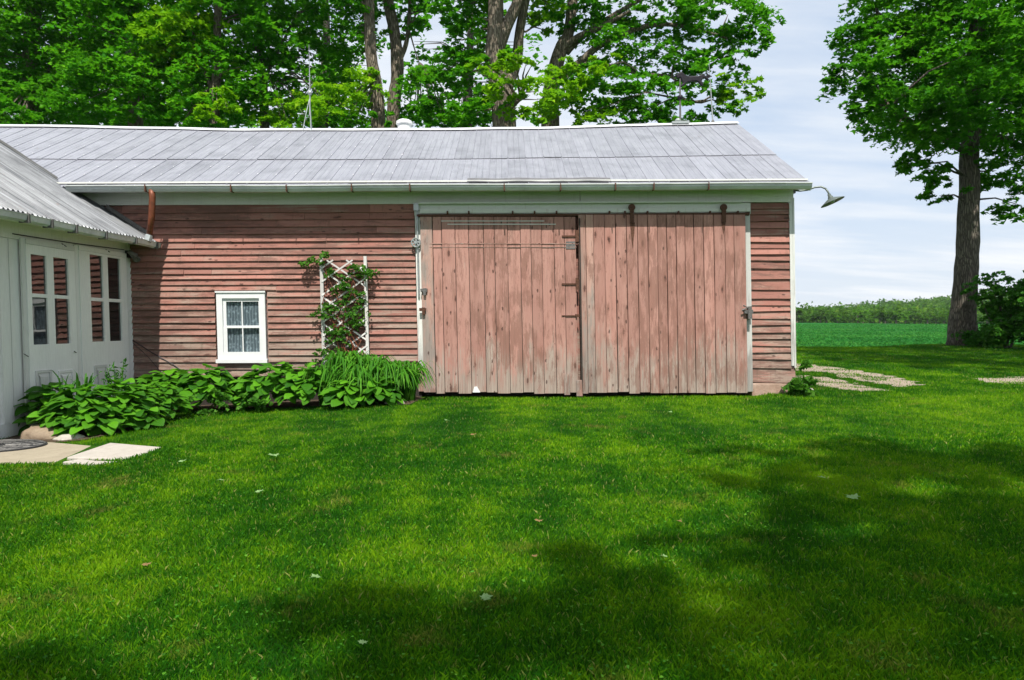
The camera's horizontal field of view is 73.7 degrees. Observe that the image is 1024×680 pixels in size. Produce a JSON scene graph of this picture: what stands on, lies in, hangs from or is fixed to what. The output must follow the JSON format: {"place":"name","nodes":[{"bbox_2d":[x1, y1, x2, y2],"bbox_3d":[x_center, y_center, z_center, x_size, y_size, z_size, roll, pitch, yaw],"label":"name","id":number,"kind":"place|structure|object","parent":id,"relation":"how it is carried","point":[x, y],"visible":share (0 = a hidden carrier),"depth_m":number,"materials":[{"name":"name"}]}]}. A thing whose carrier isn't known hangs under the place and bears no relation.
{"place":"outdoors","nodes":[
{"label":"outdoors","id":0,"kind":"place"},
{"bbox_2d":[0,343,1023,679],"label":"lawn","id":1,"kind":"structure","parent":0,"point":[558,657],"depth_m":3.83,"materials":[{"name":"green plant"}]},
{"bbox_2d":[0,442,89,464],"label":"paving slab","id":2,"kind":"structure","parent":1,"relation":"on","point":[51,452],"depth_m":6.44,"materials":[{"name":"beige concrete"}]},
{"bbox_2d":[0,439,47,451],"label":"doormat","id":3,"kind":"object","parent":2,"relation":"on","point":[6,445],"visible":1,"depth_m":6.86,"materials":[{"name":"black rubber"}]},
{"bbox_2d":[0,139,161,438],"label":"farmhouse wing","id":4,"kind":"structure","parent":1,"relation":"on","point":[65,293],"depth_m":8.53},
{"bbox_2d":[19,238,78,418],"bbox_3d":[-5.614,-0.135,8.338,0.080,2.105,0.904,0,1,3],"label":"door","id":5,"kind":"structure","parent":4,"relation":"in","point":[47,269],"depth_m":8.26,"materials":[{"name":"white paint"}]},
{"bbox_2d":[73,245,130,396],"bbox_3d":[-5.559,-0.167,9.316,0.080,2.129,1.078,0,1,3],"label":"door","id":6,"kind":"structure","parent":4,"relation":"in","point":[101,275],"depth_m":9.26,"materials":[{"name":"white paint"}]},
{"bbox_2d":[125,250,140,261],"bbox_3d":[-5.481,-1.211,9.861,0.188,0.176,0.209,0,1,0],"label":"floodlight","id":7,"kind":"object","parent":4,"relation":"attached to","point":[133,255],"visible":1,"depth_m":9.83,"materials":[{"name":"metal"}]},
{"bbox_2d":[63,459,116,464],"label":"paving slab","id":8,"kind":"structure","parent":1,"relation":"on","point":[82,461],"depth_m":5.86,"materials":[{"name":"concrete"}]},
{"bbox_2d":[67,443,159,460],"bbox_3d":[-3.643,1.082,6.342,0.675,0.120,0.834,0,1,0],"label":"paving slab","id":9,"kind":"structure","parent":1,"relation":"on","point":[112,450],"depth_m":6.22,"materials":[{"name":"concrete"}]},
{"bbox_2d":[35,0,223,126],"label":"maple tree","id":10,"kind":"object","parent":1,"relation":"on","point":[140,97],"visible":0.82,"depth_m":21.73,"materials":[{"name":"green plant"}]},
{"bbox_2d":[2,396,421,441],"bbox_3d":[-3.443,0.949,8.579,4.485,0.220,2.962,0,1,0],"label":"garden bed","id":11,"kind":"object","parent":1,"relation":"on","point":[285,404],"visible":0.25,"depth_m":9.37,"materials":[{"name":"soil"}]},
{"bbox_2d":[19,424,57,439],"bbox_3d":[-5.156,1.016,7.478,0.554,0.180,0.318,0,1,9],"label":"boulder","id":12,"kind":"object","parent":11,"relation":"on","point":[37,432],"visible":0.52,"depth_m":7.38,"materials":[{"name":"brown stone"}]},
{"bbox_2d":[12,382,75,435],"bbox_3d":[-5.353,0.804,7.958,0.745,0.614,0.763,-1,1,-31],"label":"hosta","id":13,"kind":"object","parent":11,"relation":"on","point":[46,392],"visible":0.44,"depth_m":7.78,"materials":[{"name":"green plant"}]},
{"bbox_2d":[52,433,84,439],"bbox_3d":[-4.762,1.044,7.351,0.305,0.074,0.228,-1,1,-17],"label":"edging stone","id":14,"kind":"object","parent":11,"relation":"on","point":[66,436],"visible":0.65,"depth_m":7.29,"materials":[{"name":"stone"}]},
{"bbox_2d":[44,404,105,435],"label":"hosta","id":15,"kind":"object","parent":11,"relation":"on","point":[96,430],"visible":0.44,"depth_m":7.48,"materials":[{"name":"green plant"}]},
{"bbox_2d":[51,370,99,404],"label":"iris","id":16,"kind":"object","parent":11,"relation":"on","point":[77,383],"visible":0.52,"depth_m":7.91,"materials":[{"name":"green plant"}]},
{"bbox_2d":[27,381,128,428],"bbox_3d":[-4.880,0.761,7.778,1.039,0.557,0.924,0,1,0],"label":"hosta","id":17,"kind":"object","parent":11,"relation":"on","point":[57,399],"visible":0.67,"depth_m":7.55,"materials":[{"name":"green plant"}]},
{"bbox_2d":[56,404,135,437],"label":"hosta","id":18,"kind":"object","parent":11,"relation":"on","point":[109,426],"visible":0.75,"depth_m":7.43,"materials":[{"name":"green plant"}]},
{"bbox_2d":[99,358,127,402],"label":"tall weed","id":19,"kind":"object","parent":11,"relation":"on","point":[107,375],"visible":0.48,"depth_m":8.36,"materials":[{"name":"green plant"}]},
{"bbox_2d":[83,378,170,422],"bbox_3d":[-4.585,0.710,8.024,1.122,0.527,0.953,0,1,0],"label":"hosta","id":20,"kind":"object","parent":11,"relation":"on","point":[142,395],"visible":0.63,"depth_m":7.88,"materials":[{"name":"green plant"}]},
{"bbox_2d":[118,402,169,430],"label":"hosta","id":21,"kind":"object","parent":11,"relation":"on","point":[147,423],"visible":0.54,"depth_m":7.80,"materials":[{"name":"green plant"}]},
{"bbox_2d":[123,378,192,417],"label":"hosta","id":22,"kind":"object","parent":11,"relation":"on","point":[173,402],"visible":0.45,"depth_m":8.46,"materials":[{"name":"green plant"}]},
{"bbox_2d":[137,368,199,409],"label":"hosta","id":23,"kind":"object","parent":11,"relation":"on","point":[162,377],"visible":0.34,"depth_m":9.22,"materials":[{"name":"green plant"}]},
{"bbox_2d":[167,363,238,408],"bbox_3d":[-4.151,0.621,9.251,1.044,0.625,1.004,0,1,0],"label":"hosta","id":24,"kind":"object","parent":11,"relation":"on","point":[201,388],"visible":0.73,"depth_m":9.07,"materials":[{"name":"green plant"}]},
{"bbox_2d":[186,389,272,415],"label":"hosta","id":25,"kind":"object","parent":11,"relation":"on","point":[253,401],"visible":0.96,"depth_m":8.89,"materials":[{"name":"green plant"}]},
{"bbox_2d":[209,372,266,408],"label":"hosta","id":26,"kind":"object","parent":11,"relation":"on","point":[236,402],"visible":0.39,"depth_m":9.15,"materials":[{"name":"green plant"}]},
{"bbox_2d":[232,361,309,404],"bbox_3d":[-3.286,0.582,9.306,1.013,0.585,0.950,-1,1,-40],"label":"hosta","id":27,"kind":"object","parent":11,"relation":"on","point":[261,385],"visible":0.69,"depth_m":9.08,"materials":[{"name":"green plant"}]},
{"bbox_2d":[270,362,327,405],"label":"hosta","id":28,"kind":"object","parent":11,"relation":"on","point":[303,391],"visible":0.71,"depth_m":9.02,"materials":[{"name":"green plant"}]},
{"bbox_2d":[299,364,345,404],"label":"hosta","id":29,"kind":"object","parent":11,"relation":"on","point":[322,369],"visible":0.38,"depth_m":9.21,"materials":[{"name":"green plant"}]},
{"bbox_2d":[316,350,374,400],"bbox_3d":[-2.192,0.505,9.523,1.050,0.724,1.078,-1,1,-15],"label":"daylily","id":30,"kind":"object","parent":11,"relation":"on","point":[337,359],"visible":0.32,"depth_m":9.30,"materials":[{"name":"green plant"}]},
{"bbox_2d":[318,377,377,407],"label":"hosta","id":31,"kind":"object","parent":11,"relation":"on","point":[351,398],"visible":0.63,"depth_m":8.78,"materials":[{"name":"green plant"}]},
{"bbox_2d":[324,363,392,404],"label":"daylily","id":32,"kind":"object","parent":11,"relation":"on","point":[358,374],"visible":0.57,"depth_m":8.98,"materials":[{"name":"green plant"}]},
{"bbox_2d":[330,354,398,402],"bbox_3d":[-1.927,0.524,9.422,1.070,0.657,1.036,0,1,0],"label":"daylily","id":33,"kind":"object","parent":11,"relation":"on","point":[368,360],"visible":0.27,"depth_m":9.23,"materials":[{"name":"green plant"}]},
{"bbox_2d":[355,375,406,405],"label":"hosta","id":34,"kind":"object","parent":11,"relation":"on","point":[381,394],"visible":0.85,"depth_m":8.84,"materials":[{"name":"green plant"}]},
{"bbox_2d":[367,359,422,401],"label":"daylily","id":35,"kind":"object","parent":11,"relation":"on","point":[387,366],"visible":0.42,"depth_m":9.09,"materials":[{"name":"green plant"}]},
{"bbox_2d":[373,360,443,400],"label":"daylily","id":36,"kind":"object","parent":11,"relation":"on","point":[407,391],"visible":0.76,"depth_m":9.20,"materials":[{"name":"green plant"}]},
{"bbox_2d":[140,0,290,127],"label":"maple tree","id":37,"kind":"object","parent":1,"relation":"on","point":[214,43],"visible":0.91,"depth_m":21.29,"materials":[{"name":"green plant"}]},
{"bbox_2d":[202,0,369,127],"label":"maple tree","id":38,"kind":"object","parent":1,"relation":"on","point":[302,40],"visible":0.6,"depth_m":23.18,"materials":[{"name":"green plant"}]},
{"bbox_2d":[294,0,408,127],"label":"maple tree","id":39,"kind":"object","parent":1,"relation":"on","point":[366,32],"visible":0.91,"depth_m":22.64,"materials":[{"name":"green plant"}]},
{"bbox_2d":[0,119,812,406],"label":"barn","id":40,"kind":"structure","parent":1,"relation":"on","point":[638,259],"depth_m":9.95,"materials":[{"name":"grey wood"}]},
{"bbox_2d":[215,291,268,362],"bbox_3d":[-3.944,-0.190,9.977,0.756,1.047,0.109,0,1,0],"label":"window","id":41,"kind":"structure","parent":40,"relation":"in","point":[242,332],"depth_m":9.97,"materials":[{"name":"white paint"}]},
{"bbox_2d":[302,56,311,130],"bbox_3d":[-3.774,-4.649,12.655,0.176,1.639,0.304,0,1,0],"label":"lightning rod","id":42,"kind":"object","parent":40,"relation":"on","point":[309,94],"visible":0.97,"depth_m":12.64,"materials":[{"name":"grey metal"}]},
{"bbox_2d":[319,256,368,366],"bbox_3d":[-2.427,-0.287,9.908,0.715,1.861,0.031,0,1,0],"label":"trellis","id":43,"kind":"object","parent":40,"relation":"attached to","point":[322,293],"visible":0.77,"depth_m":9.89,"materials":[{"name":"white wood"}]},
{"bbox_2d":[297,250,379,366],"bbox_3d":[-2.495,-0.309,9.854,1.178,1.966,0.306,0,1,0],"label":"climbing vine","id":44,"kind":"object","parent":43,"relation":"attached to","point":[336,332],"visible":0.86,"depth_m":9.84,"materials":[{"name":"green plant"}]},
{"bbox_2d":[420,217,582,396],"bbox_3d":[-0.148,-0.480,9.917,2.355,2.618,0.100,0,1,0],"label":"sliding door","id":45,"kind":"structure","parent":40,"relation":"in","point":[500,300],"depth_m":9.91,"materials":[{"name":"pink wood"}]},
{"bbox_2d":[578,204,747,393],"bbox_3d":[2.191,-0.594,9.908,2.452,2.746,0.085,0,1,0],"label":"sliding door","id":46,"kind":"structure","parent":40,"relation":"in","point":[663,297],"depth_m":9.89,"materials":[{"name":"pink wood"}]},
{"bbox_2d":[671,72,711,123],"bbox_3d":[3.322,-4.470,12.645,0.759,0.996,0.220,0,1,0],"label":"weathervane","id":47,"kind":"object","parent":40,"relation":"on","point":[683,77],"visible":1,"depth_m":12.62,"materials":[{"name":"grey metal"}]},
{"bbox_2d":[709,66,714,121],"bbox_3d":[3.705,-4.547,12.646,0.097,1.081,0.056,-1,1,-20],"label":"lightning rod","id":48,"kind":"object","parent":40,"relation":"on","point":[711,98],"visible":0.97,"depth_m":12.65,"materials":[{"name":"grey metal"}]},
{"bbox_2d":[793,186,844,207],"bbox_3d":[4.432,-2.083,9.869,0.712,0.323,0.337,0,1,5],"label":"gooseneck lamp","id":49,"kind":"object","parent":40,"relation":"attached to","point":[831,200],"visible":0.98,"depth_m":9.90,"materials":[{"name":"grey metal"}]},
{"bbox_2d":[374,0,475,127],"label":"maple tree","id":50,"kind":"object","parent":1,"relation":"on","point":[428,103],"visible":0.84,"depth_m":23.60,"materials":[{"name":"green plant"}]},
{"bbox_2d":[395,0,548,127],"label":"maple tree","id":51,"kind":"object","parent":1,"relation":"on","point":[476,119],"visible":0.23,"depth_m":32.62,"materials":[{"name":"green plant"}]},
{"bbox_2d":[480,593,492,599],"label":"fallen leaf","id":52,"kind":"object","parent":1,"relation":"on","point":[484,596],"visible":1,"depth_m":2.67,"materials":[{"name":"green plant"}]},
{"bbox_2d":[421,0,569,127],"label":"maple tree","id":53,"kind":"object","parent":1,"relation":"on","point":[502,99],"visible":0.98,"depth_m":20.69,"materials":[{"name":"green plant"}]},
{"bbox_2d":[529,0,786,126],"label":"maple tree","id":54,"kind":"object","parent":1,"relation":"on","point":[627,26],"visible":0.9,"depth_m":21.84,"materials":[{"name":"green plant"}]},
{"bbox_2d":[780,359,818,396],"bbox_3d":[4.125,0.568,9.762,0.485,0.604,0.477,0,1,0],"label":"burdock","id":55,"kind":"object","parent":1,"relation":"on","point":[794,385],"visible":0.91,"depth_m":9.70,"materials":[{"name":"green plant"}]},
{"bbox_2d":[847,493,858,498],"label":"fallen leaf","id":56,"kind":"object","parent":1,"relation":"on","point":[855,496],"visible":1,"depth_m":4.07,"materials":[{"name":"green plant"}]},
{"bbox_2d":[815,0,1023,345],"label":"maple tree","id":57,"kind":"object","parent":1,"relation":"on","point":[966,77],"visible":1,"depth_m":20.83,"materials":[{"name":"green plant"}]},
{"bbox_2d":[950,322,1011,348],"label":"shrub","id":58,"kind":"object","parent":1,"relation":"on","point":[990,335],"visible":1,"depth_m":20.59,"materials":[{"name":"green plant"}]},
{"bbox_2d":[973,0,1006,12],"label":"maple tree","id":59,"kind":"object","parent":1,"relation":"on","point":[982,9],"visible":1,"depth_m":18.48,"materials":[{"name":"green plant"}]},
{"bbox_2d":[960,270,1023,347],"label":"shrub","id":60,"kind":"object","parent":1,"relation":"on","point":[994,311],"visible":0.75,"depth_m":20.63,"materials":[{"name":"green plant"}]},
{"bbox_2d":[973,377,1023,383],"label":"dirt patch","id":61,"kind":"object","parent":1,"relation":"on","point":[1011,380],"visible":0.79,"depth_m":12.15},
{"bbox_2d":[1003,278,1023,343],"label":"shrub","id":62,"kind":"object","parent":1,"relation":"on","point":[1019,320],"visible":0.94,"depth_m":19.86,"materials":[{"name":"green plant"}]},
{"bbox_2d":[5,0,1023,309],"label":"sky","id":63,"kind":"structure","parent":0,"point":[876,242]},
{"bbox_2d":[797,375,888,391],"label":"gravel track","id":64,"kind":"structure","parent":0,"point":[836,385],"depth_m":11.26,"materials":[{"name":"beige gravel"}]},
{"bbox_2d":[792,363,924,386],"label":"gravel track","id":65,"kind":"structure","parent":0,"point":[902,383],"depth_m":13.03,"materials":[{"name":"beige gravel"}]},
{"bbox_2d":[825,370,898,389],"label":"pebbles","id":66,"kind":"object","parent":65,"relation":"on","point":[846,384],"visible":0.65,"depth_m":11.32,"materials":[{"name":"grey stone"}]},
{"bbox_2d":[796,323,1023,346],"bbox_3d":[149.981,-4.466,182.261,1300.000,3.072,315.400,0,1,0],"label":"field","id":67,"kind":"structure","parent":0,"point":[801,324],"depth_m":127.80,"materials":[{"name":"green plant"}]},
{"bbox_2d":[0,0,151,125],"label":"maple tree","id":68,"kind":"object","parent":67,"relation":"on","point":[25,83],"visible":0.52,"depth_m":23.43,"materials":[{"name":"green plant"}]},
{"bbox_2d":[14,7,156,125],"bbox_3d":[-20.606,-9.259,33.136,7.123,19.980,6.327,1,1,37],"label":"maple tree","id":69,"kind":"object","parent":67,"relation":"on","point":[91,99],"visible":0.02,"depth_m":32.41,"materials":[{"name":"green plant"}]},
{"bbox_2d":[124,3,270,128],"bbox_3d":[-14.758,-8.801,31.913,7.555,19.074,5.992,0,1,0],"label":"maple tree","id":70,"kind":"object","parent":67,"relation":"on","point":[153,123],"visible":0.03,"depth_m":31.42,"materials":[{"name":"green plant"}]},
{"bbox_2d":[236,0,400,127],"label":"maple tree","id":71,"kind":"object","parent":67,"relation":"on","point":[328,119],"visible":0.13,"depth_m":31.56,"materials":[{"name":"green plant"}]},
{"bbox_2d":[796,309,803,322],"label":"field edge tree","id":72,"kind":"object","parent":67,"relation":"on","point":[799,311],"visible":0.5,"depth_m":208.15,"materials":[{"name":"green plant"}]},
{"bbox_2d":[800,316,807,322],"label":"field edge tree","id":73,"kind":"object","parent":67,"relation":"on","point":[802,319],"visible":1,"depth_m":205.77,"materials":[{"name":"green plant"}]},
{"bbox_2d":[809,310,828,322],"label":"field edge tree","id":74,"kind":"object","parent":67,"relation":"on","point":[817,315],"visible":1,"depth_m":202.58,"materials":[{"name":"green plant"}]},
{"bbox_2d":[819,311,836,322],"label":"field edge tree","id":75,"kind":"object","parent":67,"relation":"on","point":[826,318],"visible":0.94,"depth_m":202.64,"materials":[{"name":"green plant"}]},
{"bbox_2d":[833,313,841,322],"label":"field edge tree","id":76,"kind":"object","parent":67,"relation":"on","point":[837,317],"visible":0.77,"depth_m":204.38,"materials":[{"name":"green plant"}]},
{"bbox_2d":[840,314,849,322],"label":"field edge tree","id":77,"kind":"object","parent":67,"relation":"on","point":[844,316],"visible":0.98,"depth_m":207.53,"materials":[{"name":"green plant"}]},
{"bbox_2d":[848,315,856,322],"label":"field edge tree","id":78,"kind":"object","parent":67,"relation":"on","point":[853,319],"visible":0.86,"depth_m":210.80,"materials":[{"name":"green plant"}]},
{"bbox_2d":[852,309,868,322],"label":"field edge tree","id":79,"kind":"object","parent":67,"relation":"on","point":[859,315],"visible":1,"depth_m":202.25,"materials":[{"name":"green plant"}]},
{"bbox_2d":[867,306,891,323],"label":"field edge tree","id":80,"kind":"object","parent":67,"relation":"on","point":[879,313],"visible":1,"depth_m":196.17,"materials":[{"name":"green plant"}]},
{"bbox_2d":[882,307,909,323],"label":"field edge tree","id":81,"kind":"object","parent":67,"relation":"on","point":[895,315],"visible":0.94,"depth_m":196.05,"materials":[{"name":"green plant"}]},
{"bbox_2d":[900,311,912,322],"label":"field edge tree","id":82,"kind":"object","parent":67,"relation":"on","point":[905,317],"visible":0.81,"depth_m":208.60,"materials":[{"name":"green plant"}]},
{"bbox_2d":[909,313,921,323],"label":"field edge tree","id":83,"kind":"object","parent":67,"relation":"on","point":[913,315],"visible":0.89,"depth_m":206.51,"materials":[{"name":"green plant"}]},
{"bbox_2d":[914,315,924,323],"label":"field edge tree","id":84,"kind":"object","parent":67,"relation":"on","point":[918,321],"visible":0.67,"depth_m":202.59,"materials":[{"name":"green plant"}]},
{"bbox_2d":[919,314,931,323],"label":"field edge tree","id":85,"kind":"object","parent":67,"relation":"on","point":[926,318],"visible":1,"depth_m":197.36,"materials":[{"name":"green plant"}]},
{"bbox_2d":[932,315,942,323],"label":"field edge tree","id":86,"kind":"object","parent":67,"relation":"on","point":[935,317],"visible":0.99,"depth_m":203.61,"materials":[{"name":"green plant"}]},
{"bbox_2d":[938,310,949,323],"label":"field edge tree","id":87,"kind":"object","parent":67,"relation":"on","point":[947,315],"visible":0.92,"depth_m":205.10,"materials":[{"name":"green plant"}]},
{"bbox_3d":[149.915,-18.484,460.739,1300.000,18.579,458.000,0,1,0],"label":"hill","id":88,"kind":"structure","parent":0,"visible":0},
{"bbox_2d":[796,294,1008,323],"bbox_3d":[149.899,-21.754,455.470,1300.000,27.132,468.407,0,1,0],"label":"hill","id":89,"kind":"structure","parent":88,"relation":"on","point":[931,307],"depth_m":254.63,"materials":[{"name":"green plant"}]}
]}

